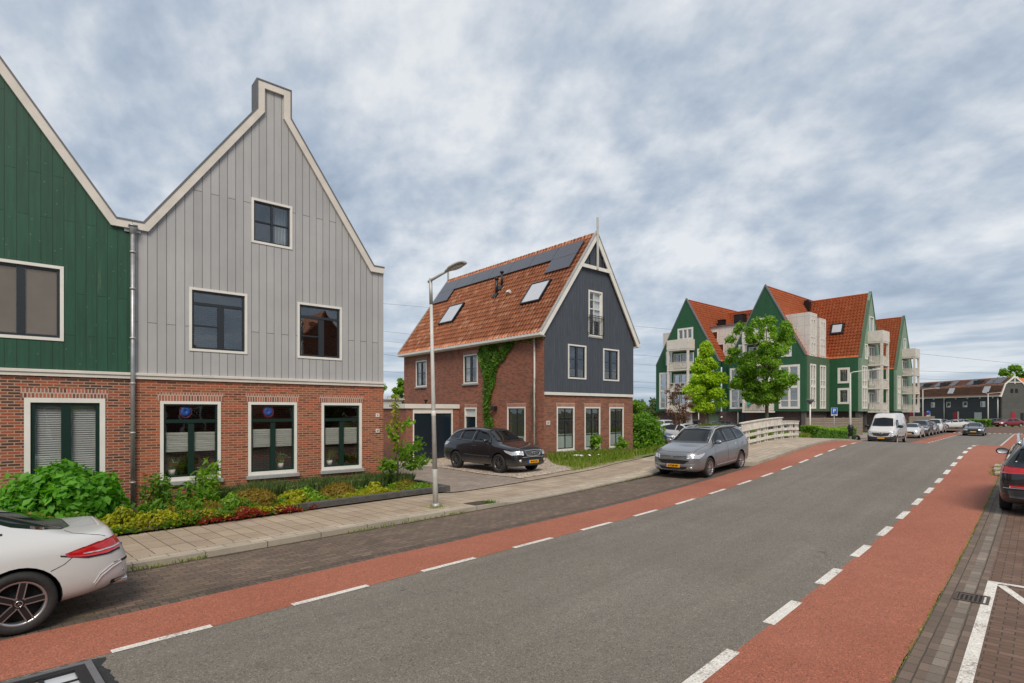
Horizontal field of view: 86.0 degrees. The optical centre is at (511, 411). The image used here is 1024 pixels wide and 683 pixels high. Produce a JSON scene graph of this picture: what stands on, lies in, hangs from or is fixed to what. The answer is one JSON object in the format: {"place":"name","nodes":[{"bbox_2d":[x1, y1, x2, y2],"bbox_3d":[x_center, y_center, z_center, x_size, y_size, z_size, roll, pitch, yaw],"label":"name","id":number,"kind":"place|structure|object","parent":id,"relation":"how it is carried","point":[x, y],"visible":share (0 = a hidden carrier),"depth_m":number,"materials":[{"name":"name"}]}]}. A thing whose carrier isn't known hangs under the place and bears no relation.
{"place":"outdoors","nodes":[
{"label":"outdoors","id":0,"kind":"place"},
{"bbox_2d":[117,459,654,557],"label":"pavement","id":1,"kind":"structure","parent":0,"point":[147,543],"depth_m":12.04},
{"bbox_2d":[427,261,466,507],"bbox_3d":[-1.508,-0.529,12.812,0.276,5.722,1.323,0,0,-41],"label":"street lamp","id":2,"kind":"object","parent":1,"relation":"on","point":[453,267],"visible":0.96,"depth_m":13.15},
{"bbox_2d":[127,466,658,562],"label":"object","id":3,"kind":"structure","parent":0,"point":[512,498],"depth_m":11.81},
{"bbox_2d":[384,466,529,491],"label":"driveway","id":4,"kind":"structure","parent":0,"point":[456,480],"depth_m":18.91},
{"bbox_2d":[0,434,1012,682],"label":"road","id":5,"kind":"structure","parent":0,"point":[678,592],"depth_m":6.93,"materials":[{"name":"asphalt"}]},
{"bbox_2d":[0,657,118,682],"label":"tar patch","id":6,"kind":"object","parent":5,"relation":"on","point":[106,675],"visible":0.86,"depth_m":5.06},
{"bbox_2d":[2,659,104,682],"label":"glazed hatch","id":7,"kind":"object","parent":6,"relation":"on","point":[86,671],"visible":1,"depth_m":4.91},
{"bbox_2d":[111,432,1013,682],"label":"road marking","id":8,"kind":"object","parent":5,"relation":"on","point":[710,668],"visible":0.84,"depth_m":6.85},
{"bbox_2d":[962,422,986,435],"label":"approaching car","id":9,"kind":"object","parent":5,"relation":"on","point":[974,428],"visible":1,"depth_m":58.26,"materials":[{"name":"paint"}]},
{"bbox_2d":[0,0,1023,410],"label":"sky","id":10,"kind":"structure","parent":0,"point":[722,151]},
{"bbox_2d":[3,418,1023,681],"bbox_3d":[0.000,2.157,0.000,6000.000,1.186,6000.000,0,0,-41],"label":"ground","id":11,"kind":"structure","parent":0,"point":[421,544],"depth_m":11.70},
{"bbox_2d":[0,56,132,504],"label":"row house","id":12,"kind":"structure","parent":11,"relation":"on","point":[64,314],"depth_m":11.96,"materials":[{"name":"wood"}]},
{"bbox_2d":[0,258,63,340],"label":"window","id":13,"kind":"structure","parent":12,"relation":"in","point":[44,282],"depth_m":11.70,"materials":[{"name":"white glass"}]},
{"bbox_2d":[24,398,104,476],"bbox_3d":[-9.802,0.795,12.073,1.480,2.170,0.270,0,0,-41],"label":"window","id":14,"kind":"structure","parent":12,"relation":"in","point":[65,408],"depth_m":12.06,"materials":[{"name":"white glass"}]},
{"bbox_2d":[124,224,140,507],"bbox_3d":[-8.806,-1.000,12.755,0.320,6.700,0.177,0,0,-41],"label":"downpipe","id":15,"kind":"object","parent":12,"relation":"attached to","point":[132,229],"visible":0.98,"depth_m":12.72,"materials":[{"name":"metal"}]},
{"bbox_2d":[132,77,384,506],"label":"row house","id":16,"kind":"structure","parent":11,"relation":"on","point":[259,308],"depth_m":14.81,"materials":[{"name":"wood"}]},
{"bbox_2d":[166,455,181,474],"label":"potted plant","id":17,"kind":"object","parent":16,"relation":"in","point":[171,466],"visible":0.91,"depth_m":13.53,"materials":[{"name":"green plant"}]},
{"bbox_2d":[160,401,223,485],"bbox_3d":[-7.953,0.775,13.619,1.420,2.050,0.210,0,0,-41],"label":"window","id":18,"kind":"structure","parent":16,"relation":"in","point":[190,441],"depth_m":13.60,"materials":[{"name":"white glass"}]},
{"bbox_2d":[189,287,246,353],"bbox_3d":[-7.502,-2.290,14.045,1.340,1.580,0.130,0,0,-41],"label":"window","id":19,"kind":"structure","parent":16,"relation":"in","point":[220,308],"depth_m":14.04,"materials":[{"name":"white wood"}]},
{"bbox_2d":[251,197,291,249],"bbox_3d":[-6.609,-5.065,15.002,1.060,1.190,0.420,0,0,-41],"label":"window","id":20,"kind":"structure","parent":16,"relation":"in","point":[279,224],"depth_m":15.05,"materials":[{"name":"white wood"}]},
{"bbox_2d":[246,402,299,479],"bbox_3d":[-6.476,0.775,14.885,1.370,2.050,0.210,0,0,-41],"label":"window","id":21,"kind":"structure","parent":16,"relation":"in","point":[271,437],"depth_m":14.89,"materials":[{"name":"white wood"}]},
{"bbox_2d":[297,302,341,360],"bbox_3d":[-5.517,-2.270,15.748,1.290,1.560,0.130,0,0,-41],"label":"window","id":22,"kind":"structure","parent":16,"relation":"in","point":[320,336],"depth_m":15.75,"materials":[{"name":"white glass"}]},
{"bbox_2d":[320,403,363,473],"bbox_3d":[-5.004,0.775,16.148,1.330,2.050,0.210,0,0,-41],"label":"window","id":23,"kind":"structure","parent":16,"relation":"in","point":[340,435],"depth_m":16.15,"materials":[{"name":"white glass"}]},
{"bbox_2d":[117,491,444,534],"bbox_3d":[-7.741,2.265,11.291,14.950,0.061,3.820,0,0,-41],"label":"planting bed","id":24,"kind":"object","parent":11,"relation":"on","point":[134,510],"visible":0.09,"depth_m":12.06,"materials":[{"name":"soil"}]},
{"bbox_2d":[0,458,135,518],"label":"hydrangea","id":25,"kind":"object","parent":24,"relation":"on","point":[65,486],"visible":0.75,"depth_m":10.74,"materials":[{"name":"green plant"}]},
{"bbox_2d":[101,506,149,535],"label":"bed shrub","id":26,"kind":"object","parent":24,"relation":"on","point":[124,516],"visible":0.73,"depth_m":10.47,"materials":[{"name":"yellow plant"}]},
{"bbox_2d":[27,497,249,530],"bbox_3d":[-7.125,2.070,11.133,1.475,0.456,5.462,0,0,44],"label":"ground cover","id":27,"kind":"object","parent":24,"relation":"on","point":[140,522],"visible":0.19,"depth_m":11.04,"materials":[{"name":"green plant"}]},
{"bbox_2d":[135,500,172,518],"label":"bed shrub","id":28,"kind":"object","parent":24,"relation":"on","point":[158,504],"visible":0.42,"depth_m":10.99,"materials":[{"name":"green plant"}]},
{"bbox_2d":[136,473,182,507],"bbox_3d":[-7.884,1.859,12.269,0.864,1.049,0.867,0,0,-5],"label":"perennial","id":29,"kind":"object","parent":24,"relation":"on","point":[164,495],"visible":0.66,"depth_m":12.14,"materials":[{"name":"green plant"}]},
{"bbox_2d":[55,497,304,533],"bbox_3d":[-7.124,2.064,11.127,1.495,0.470,5.475,0,0,45],"label":"ground cover","id":30,"kind":"object","parent":24,"relation":"on","point":[185,505],"visible":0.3,"depth_m":11.42,"materials":[{"name":"green plant"}]},
{"bbox_2d":[167,502,209,528],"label":"bed shrub","id":31,"kind":"object","parent":24,"relation":"on","point":[195,507],"visible":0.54,"depth_m":11.09,"materials":[{"name":"green plant"}]},
{"bbox_2d":[174,480,219,506],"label":"perennial","id":32,"kind":"object","parent":24,"relation":"on","point":[200,494],"visible":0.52,"depth_m":12.14,"materials":[{"name":"green plant"}]},
{"bbox_2d":[184,456,223,501],"bbox_3d":[-7.165,1.715,12.750,0.785,1.314,0.865,0,0,-41],"label":"perennial","id":33,"kind":"object","parent":24,"relation":"on","point":[202,475],"visible":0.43,"depth_m":12.71,"materials":[{"name":"green plant"}]},
{"bbox_2d":[106,495,302,535],"bbox_3d":[-7.123,2.095,11.144,1.493,0.393,5.450,0,0,45],"label":"ground cover","id":34,"kind":"object","parent":24,"relation":"on","point":[169,514],"visible":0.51,"depth_m":10.87,"materials":[{"name":"yellow plant"}]},
{"bbox_2d":[211,484,250,498],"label":"lavender","id":35,"kind":"object","parent":24,"relation":"on","point":[225,492],"visible":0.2,"depth_m":13.28,"materials":[{"name":"green plant"}]},
{"bbox_2d":[218,491,245,510],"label":"bed shrub","id":36,"kind":"object","parent":24,"relation":"on","point":[231,499],"visible":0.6,"depth_m":12.12,"materials":[{"name":"green plant"}]},
{"bbox_2d":[187,505,317,524],"bbox_3d":[-5.546,2.163,11.903,0.361,0.260,2.789,0,0,43],"label":"red stonecrop","id":37,"kind":"object","parent":24,"relation":"on","point":[247,511],"visible":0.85,"depth_m":11.75,"materials":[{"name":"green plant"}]},
{"bbox_2d":[234,485,277,507],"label":"tufted shrub","id":38,"kind":"object","parent":24,"relation":"on","point":[260,497],"visible":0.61,"depth_m":12.60,"materials":[{"name":"plant"}]},
{"bbox_2d":[237,477,289,495],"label":"lavender","id":39,"kind":"object","parent":24,"relation":"on","point":[276,487],"visible":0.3,"depth_m":13.83,"materials":[{"name":"green plant"}]},
{"bbox_2d":[275,489,308,503],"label":"bed shrub","id":40,"kind":"object","parent":24,"relation":"on","point":[294,493],"visible":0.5,"depth_m":13.04,"materials":[{"name":"yellow plant"}]},
{"bbox_2d":[275,479,317,492],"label":"lavender","id":41,"kind":"object","parent":24,"relation":"on","point":[293,485],"visible":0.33,"depth_m":14.26,"materials":[{"name":"green plant"}]},
{"bbox_2d":[299,474,346,492],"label":"lavender","id":42,"kind":"object","parent":24,"relation":"on","point":[321,483],"visible":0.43,"depth_m":14.70,"materials":[{"name":"green plant"}]},
{"bbox_2d":[319,480,358,498],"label":"tufted shrub","id":43,"kind":"object","parent":24,"relation":"on","point":[335,489],"visible":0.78,"depth_m":14.03,"materials":[{"name":"plant"}]},
{"bbox_2d":[328,474,366,488],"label":"lavender","id":44,"kind":"object","parent":24,"relation":"on","point":[359,482],"visible":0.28,"depth_m":15.24,"materials":[{"name":"green plant"}]},
{"bbox_2d":[304,481,432,501],"bbox_3d":[-3.886,2.120,14.498,4.321,0.360,0.876,0,0,-45],"label":"ground cover","id":45,"kind":"object","parent":24,"relation":"on","point":[311,496],"visible":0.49,"depth_m":15.07,"materials":[{"name":"green plant"}]},
{"bbox_2d":[305,485,432,501],"bbox_3d":[-3.883,2.145,14.499,4.280,0.312,0.884,0,0,-45],"label":"ground cover","id":46,"kind":"object","parent":24,"relation":"on","point":[371,490],"visible":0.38,"depth_m":14.38,"materials":[{"name":"yellow plant"}]},
{"bbox_2d":[350,470,392,487],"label":"lavender","id":47,"kind":"object","parent":24,"relation":"on","point":[381,478],"visible":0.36,"depth_m":15.70,"materials":[{"name":"green plant"}]},
{"bbox_2d":[384,471,415,487],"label":"lavender","id":48,"kind":"object","parent":24,"relation":"on","point":[395,478],"visible":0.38,"depth_m":16.20,"materials":[{"name":"green plant"}]},
{"bbox_2d":[373,395,431,479],"bbox_3d":[-3.117,0.953,15.956,1.203,2.897,1.567,0,0,23],"label":"young tree","id":49,"kind":"object","parent":24,"relation":"on","point":[407,453],"visible":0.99,"depth_m":16.09,"materials":[{"name":"green plant"}]},
{"bbox_2d":[289,479,449,512],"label":"planter kerb","id":50,"kind":"structure","parent":11,"relation":"on","point":[395,494],"depth_m":14.08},
{"bbox_2d":[0,466,751,640],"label":"gutter course","id":51,"kind":"object","parent":11,"relation":"on","point":[140,607],"visible":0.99,"depth_m":8.09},
{"bbox_2d":[37,466,735,626],"bbox_3d":[-9.497,2.256,3.043,1.800,0.287,51.200,0,0,44],"label":"parking bay","id":52,"kind":"object","parent":11,"relation":"on","point":[141,587],"visible":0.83,"depth_m":9.40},
{"bbox_2d":[0,510,126,634],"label":"parked coupe","id":53,"kind":"object","parent":52,"relation":"on","point":[47,564],"visible":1,"depth_m":6.14,"materials":[{"name":"white paint"}]},
{"bbox_2d":[127,473,659,572],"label":"gutter dirt","id":54,"kind":"structure","parent":52,"relation":"on","point":[359,531],"depth_m":10.69,"materials":[{"name":"soil"}]},
{"bbox_2d":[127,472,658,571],"bbox_3d":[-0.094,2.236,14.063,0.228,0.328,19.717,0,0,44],"label":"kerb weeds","id":55,"kind":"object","parent":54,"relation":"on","point":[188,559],"visible":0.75,"depth_m":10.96,"materials":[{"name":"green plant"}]},
{"bbox_2d":[655,424,748,477],"bbox_3d":[7.013,1.358,20.187,2.086,1.692,4.685,0,2,44],"label":"parked car","id":56,"kind":"object","parent":52,"relation":"on","point":[705,449],"visible":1,"depth_m":19.19,"materials":[{"name":"grey paint"}]},
{"bbox_2d":[391,378,403,403],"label":"garden tree","id":57,"kind":"object","parent":11,"relation":"on","point":[399,390],"visible":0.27,"depth_m":46.30,"materials":[{"name":"green plant"}]},
{"bbox_2d":[383,398,459,460],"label":"garage","id":58,"kind":"structure","parent":11,"relation":"on","point":[447,421],"depth_m":30.95,"materials":[{"name":"brick"}]},
{"bbox_2d":[413,409,452,460],"bbox_3d":[-4.455,1.425,30.900,2.630,3.110,0.130,0,0,-41],"label":"double door","id":59,"kind":"structure","parent":58,"relation":"in","point":[422,427],"depth_m":30.78,"materials":[{"name":"wood"}]},
{"bbox_2d":[0,441,867,680],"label":"cycle lane","id":60,"kind":"structure","parent":11,"relation":"on","point":[32,653],"depth_m":7.44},
{"bbox_2d":[396,458,577,477],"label":"gravel drive","id":61,"kind":"structure","parent":11,"relation":"on","point":[547,466],"depth_m":22.05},
{"bbox_2d":[444,427,544,472],"bbox_3d":[-0.771,1.490,22.294,2.085,1.699,4.763,0,0,-42],"label":"parked car","id":62,"kind":"object","parent":61,"relation":"on","point":[500,450],"visible":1,"depth_m":21.44,"materials":[{"name":"black paint"}]},
{"bbox_2d":[127,439,874,570],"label":"kerb","id":63,"kind":"structure","parent":11,"relation":"on","point":[253,545],"depth_m":10.80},
{"bbox_2d":[397,217,640,457],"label":"brick house","id":64,"kind":"structure","parent":11,"relation":"on","point":[565,301],"depth_m":29.58,"materials":[{"name":"brick"}]},
{"bbox_2d":[414,360,426,388],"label":"window","id":65,"kind":"structure","parent":64,"relation":"in","point":[420,373],"depth_m":35.34,"materials":[{"name":"white glass"}]},
{"bbox_2d":[462,354,477,385],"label":"window","id":66,"kind":"structure","parent":64,"relation":"in","point":[470,368],"depth_m":31.28,"materials":[{"name":"clear glass"}]},
{"bbox_2d":[464,407,476,427],"bbox_3d":[-2.310,1.115,31.186,0.140,2.670,1.150,0,0,-41],"label":"door","id":67,"kind":"structure","parent":64,"relation":"in","point":[470,413],"depth_m":31.24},
{"bbox_2d":[476,337,543,426],"bbox_3d":[-0.231,-0.688,28.520,0.248,6.177,5.266,0,0,-41],"label":"climbing ivy","id":68,"kind":"object","parent":64,"relation":"attached to","point":[485,352],"visible":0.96,"depth_m":29.66,"materials":[{"name":"green plant"}]},
{"bbox_2d":[507,407,525,441],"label":"window","id":69,"kind":"structure","parent":64,"relation":"in","point":[508,408],"depth_m":28.19,"materials":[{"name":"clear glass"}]},
{"bbox_2d":[556,407,575,451],"bbox_3d":[2.693,0.925,27.611,1.380,2.310,0.190,0,0,-41],"label":"window","id":70,"kind":"structure","parent":64,"relation":"in","point":[565,441],"depth_m":27.71,"materials":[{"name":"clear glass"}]},
{"bbox_2d":[568,344,585,379],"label":"window","id":71,"kind":"structure","parent":64,"relation":"in","point":[576,359],"depth_m":28.15,"materials":[{"name":"clear glass"}]},
{"bbox_2d":[585,407,601,449],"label":"window","id":72,"kind":"structure","parent":64,"relation":"in","point":[587,435],"depth_m":28.95,"materials":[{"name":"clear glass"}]},
{"bbox_2d":[588,290,604,338],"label":"window","id":73,"kind":"structure","parent":64,"relation":"in","point":[597,300],"depth_m":29.15,"materials":[{"name":"clear glass"}]},
{"bbox_2d":[603,348,618,380],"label":"window","id":74,"kind":"structure","parent":64,"relation":"in","point":[610,351],"depth_m":29.92,"materials":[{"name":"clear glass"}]},
{"bbox_2d":[609,407,624,448],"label":"window","id":75,"kind":"structure","parent":64,"relation":"in","point":[613,436],"depth_m":30.25,"materials":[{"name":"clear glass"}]},
{"bbox_2d":[635,397,700,418],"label":"wood","id":76,"kind":"object","parent":11,"relation":"on","point":[651,407],"visible":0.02,"depth_m":202.23,"materials":[{"name":"green plant"}]},
{"bbox_2d":[667,431,867,443],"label":"car park","id":77,"kind":"structure","parent":11,"relation":"on","point":[864,435],"depth_m":57.78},
{"bbox_2d":[660,423,691,435],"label":"parked car","id":78,"kind":"object","parent":77,"relation":"on","point":[673,430],"visible":0.15,"depth_m":43.97,"materials":[{"name":"paint"}]},
{"bbox_2d":[682,340,730,423],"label":"street tree","id":79,"kind":"object","parent":77,"relation":"on","point":[705,379],"visible":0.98,"depth_m":43.12,"materials":[{"name":"green plant"}]},
{"bbox_2d":[724,314,799,429],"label":"street tree","id":80,"kind":"object","parent":77,"relation":"on","point":[765,392],"visible":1,"depth_m":41.01,"materials":[{"name":"green plant"}]},
{"bbox_2d":[656,284,919,430],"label":"apartment building","id":81,"kind":"structure","parent":11,"relation":"on","point":[838,340],"depth_m":77.60,"materials":[{"name":"wood"}]},
{"bbox_2d":[659,372,671,408],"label":"window","id":82,"kind":"structure","parent":81,"relation":"in","point":[665,373],"depth_m":87.65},
{"bbox_2d":[779,364,799,408],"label":"window","id":83,"kind":"structure","parent":81,"relation":"in","point":[797,386],"depth_m":72.74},
{"bbox_2d":[810,364,815,408],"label":"window","id":84,"kind":"structure","parent":81,"relation":"in","point":[812,369],"depth_m":73.07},
{"bbox_2d":[820,365,825,408],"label":"window","id":85,"kind":"structure","parent":81,"relation":"in","point":[821,369],"depth_m":75.47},
{"bbox_2d":[862,365,867,408],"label":"window","id":86,"kind":"structure","parent":81,"relation":"in","point":[864,387],"depth_m":74.75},
{"bbox_2d":[800,424,847,438],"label":"clipped hedge","id":87,"kind":"object","parent":11,"relation":"on","point":[815,431],"visible":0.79,"depth_m":38.55,"materials":[{"name":"green plant"}]},
{"bbox_2d":[805,417,862,434],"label":"wooden fence","id":88,"kind":"object","parent":11,"relation":"on","point":[839,422],"visible":0.48,"depth_m":59.91,"materials":[{"name":"grey wood"}]},
{"bbox_2d":[703,434,1023,682],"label":"cycle lane","id":89,"kind":"structure","parent":11,"relation":"on","point":[859,619],"depth_m":6.89,"materials":[{"name":"asphalt"}]},
{"bbox_2d":[892,476,999,682],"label":"gutter course","id":90,"kind":"object","parent":89,"relation":"on","point":[916,664],"visible":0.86,"depth_m":6.55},
{"bbox_2d":[889,477,998,682],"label":"kerb weeds","id":91,"kind":"object","parent":90,"relation":"on","point":[946,582],"visible":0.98,"depth_m":7.31,"materials":[{"name":"green plant"}]},
{"bbox_2d":[874,430,954,442],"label":"parking bay","id":92,"kind":"object","parent":11,"relation":"on","point":[909,439],"visible":0.45,"depth_m":52.58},
{"bbox_2d":[864,413,906,441],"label":"parked van","id":93,"kind":"object","parent":92,"relation":"on","point":[888,426],"visible":0.98,"depth_m":44.41,"materials":[{"name":"paint"}]},
{"bbox_2d":[906,423,924,437],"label":"parked car","id":94,"kind":"object","parent":92,"relation":"on","point":[915,429],"visible":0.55,"depth_m":53.29,"materials":[{"name":"white paint"}]},
{"bbox_2d":[912,420,933,435],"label":"parked car","id":95,"kind":"object","parent":92,"relation":"on","point":[927,425],"visible":0.59,"depth_m":57.96,"materials":[{"name":"paint"}]},
{"bbox_2d":[863,428,1023,433],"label":"crossroads","id":96,"kind":"structure","parent":11,"relation":"on","point":[998,430],"depth_m":74.52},
{"bbox_2d":[924,502,1002,682],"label":"gutter course","id":97,"kind":"object","parent":11,"relation":"on","point":[936,671],"visible":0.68,"depth_m":6.35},
{"bbox_2d":[908,374,1023,425],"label":"terraced row","id":98,"kind":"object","parent":11,"relation":"on","point":[956,396],"visible":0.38,"depth_m":110.22,"materials":[{"name":"wood"}]},
{"bbox_2d":[973,503,1023,682],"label":"parking bay","id":99,"kind":"object","parent":11,"relation":"on","point":[1001,658],"visible":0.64,"depth_m":6.39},
{"bbox_2d":[953,591,990,604],"bbox_3d":[5.889,2.415,7.032,0.340,0.066,0.400,0,0,44],"label":"drain cover","id":100,"kind":"object","parent":99,"relation":"on","point":[974,598],"visible":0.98,"depth_m":7.03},
{"bbox_2d":[941,509,1007,682],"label":"gutter course","id":101,"kind":"object","parent":99,"relation":"on","point":[951,673],"visible":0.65,"depth_m":6.39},
{"bbox_2d":[956,580,997,682],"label":"bay marking","id":102,"kind":"object","parent":99,"relation":"on","point":[967,670],"visible":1,"depth_m":5.76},
{"bbox_2d":[996,433,1023,509],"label":"parked crossover","id":103,"kind":"object","parent":99,"relation":"on","point":[1011,484],"visible":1,"depth_m":11.93,"materials":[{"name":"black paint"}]},
{"bbox_2d":[993,418,1023,426],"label":"parked car","id":104,"kind":"object","parent":11,"relation":"on","point":[1011,422],"visible":1,"depth_m":92.67,"materials":[{"name":"red paint"}]},
{"bbox_2d":[997,364,1023,377],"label":"tree","id":105,"kind":"object","parent":11,"relation":"on","point":[1014,368],"visible":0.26,"depth_m":159.83,"materials":[{"name":"green plant"}]},
{"bbox_2d":[522,458,638,479],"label":"curb","id":106,"kind":"structure","parent":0,"point":[560,473],"depth_m":20.22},
{"bbox_2d":[553,453,634,466],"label":"tall grass","id":107,"kind":"structure","parent":0,"point":[582,462],"depth_m":22.73,"materials":[{"name":"green plant"}]},
{"bbox_2d":[545,443,666,461],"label":"tall grass","id":108,"kind":"structure","parent":0,"point":[557,455],"depth_m":25.35,"materials":[{"name":"green plant"}]},
{"bbox_2d":[582,436,787,466],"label":"lawn","id":109,"kind":"structure","parent":0,"point":[644,455],"depth_m":24.11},
{"bbox_2d":[633,409,666,449],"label":"garden hedge","id":110,"kind":"object","parent":109,"relation":"on","point":[647,432],"visible":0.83,"depth_m":31.86,"materials":[{"name":"green plant"}]},
{"bbox_2d":[664,384,694,430],"bbox_3d":[11.588,0.512,37.902,2.084,4.776,2.135,0,0,14],"label":"ornamental tree","id":111,"kind":"object","parent":109,"relation":"on","point":[682,418],"visible":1,"depth_m":37.77,"materials":[{"name":"brown plant"}]},
{"bbox_2d":[641,452,775,461],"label":"pavement","id":112,"kind":"structure","parent":0,"point":[753,456],"depth_m":22.88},
{"bbox_2d":[748,437,831,453],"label":"pavement","id":113,"kind":"structure","parent":0,"point":[777,446],"depth_m":26.35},
{"bbox_2d":[739,417,799,445],"bbox_3d":[12.170,1.237,27.194,0.220,1.849,12.670,0,0,44],"label":"bridge railing","id":114,"kind":"object","parent":113,"relation":"on","point":[758,425],"visible":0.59,"depth_m":28.19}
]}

